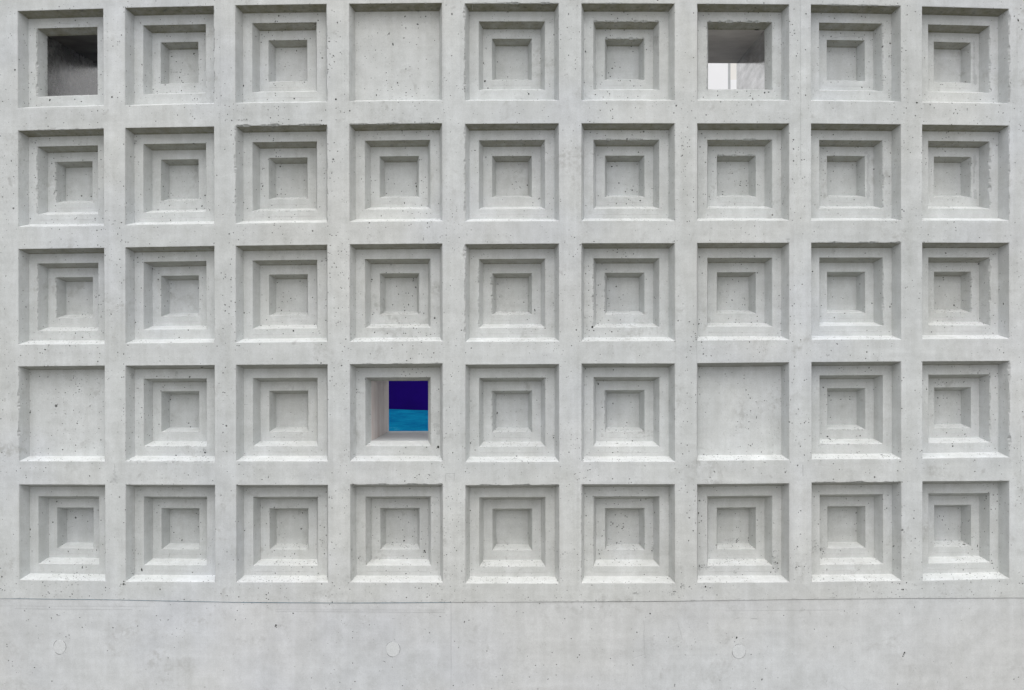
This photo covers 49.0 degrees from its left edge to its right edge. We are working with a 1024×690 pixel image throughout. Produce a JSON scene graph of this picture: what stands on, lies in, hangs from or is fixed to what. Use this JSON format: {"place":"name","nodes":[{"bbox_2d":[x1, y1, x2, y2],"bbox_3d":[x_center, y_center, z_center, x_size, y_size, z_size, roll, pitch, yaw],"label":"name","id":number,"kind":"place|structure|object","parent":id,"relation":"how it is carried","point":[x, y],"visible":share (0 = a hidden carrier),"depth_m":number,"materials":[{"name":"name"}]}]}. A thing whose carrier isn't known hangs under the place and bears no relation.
{"place":"outdoors","nodes":[
{"label":"outdoors","id":0,"kind":"place"},
{"bbox_2d":[708,63,736,88],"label":"wall","id":1,"kind":"structure","parent":0,"point":[722,75],"depth_m":10.49,"materials":[{"name":"white paint"}]},
{"bbox_2d":[451,598,1023,689],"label":"concrete plinth","id":2,"kind":"structure","parent":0,"point":[897,644],"depth_m":4.51,"materials":[{"name":"concrete"}]},
{"bbox_2d":[0,0,1023,602],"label":"coffered wall","id":3,"kind":"structure","parent":2,"relation":"on","point":[632,300],"depth_m":4.57,"materials":[{"name":"concrete"}]},
{"label":"ground","id":4,"kind":"structure","parent":0,"visible":0},
{"bbox_2d":[0,598,450,689],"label":"concrete plinth","id":5,"kind":"structure","parent":4,"relation":"on","point":[75,644],"depth_m":4.52,"materials":[{"name":"concrete"}]},
{"bbox_2d":[389,381,427,430],"bbox_3d":[-0.750,0.625,7.712,2.300,1.850,0.040,0,0,0],"label":"painted board","id":6,"kind":"object","parent":4,"relation":"on","point":[408,405],"visible":0.07,"depth_m":7.69,"materials":[{"name":"paint"}]}
]}

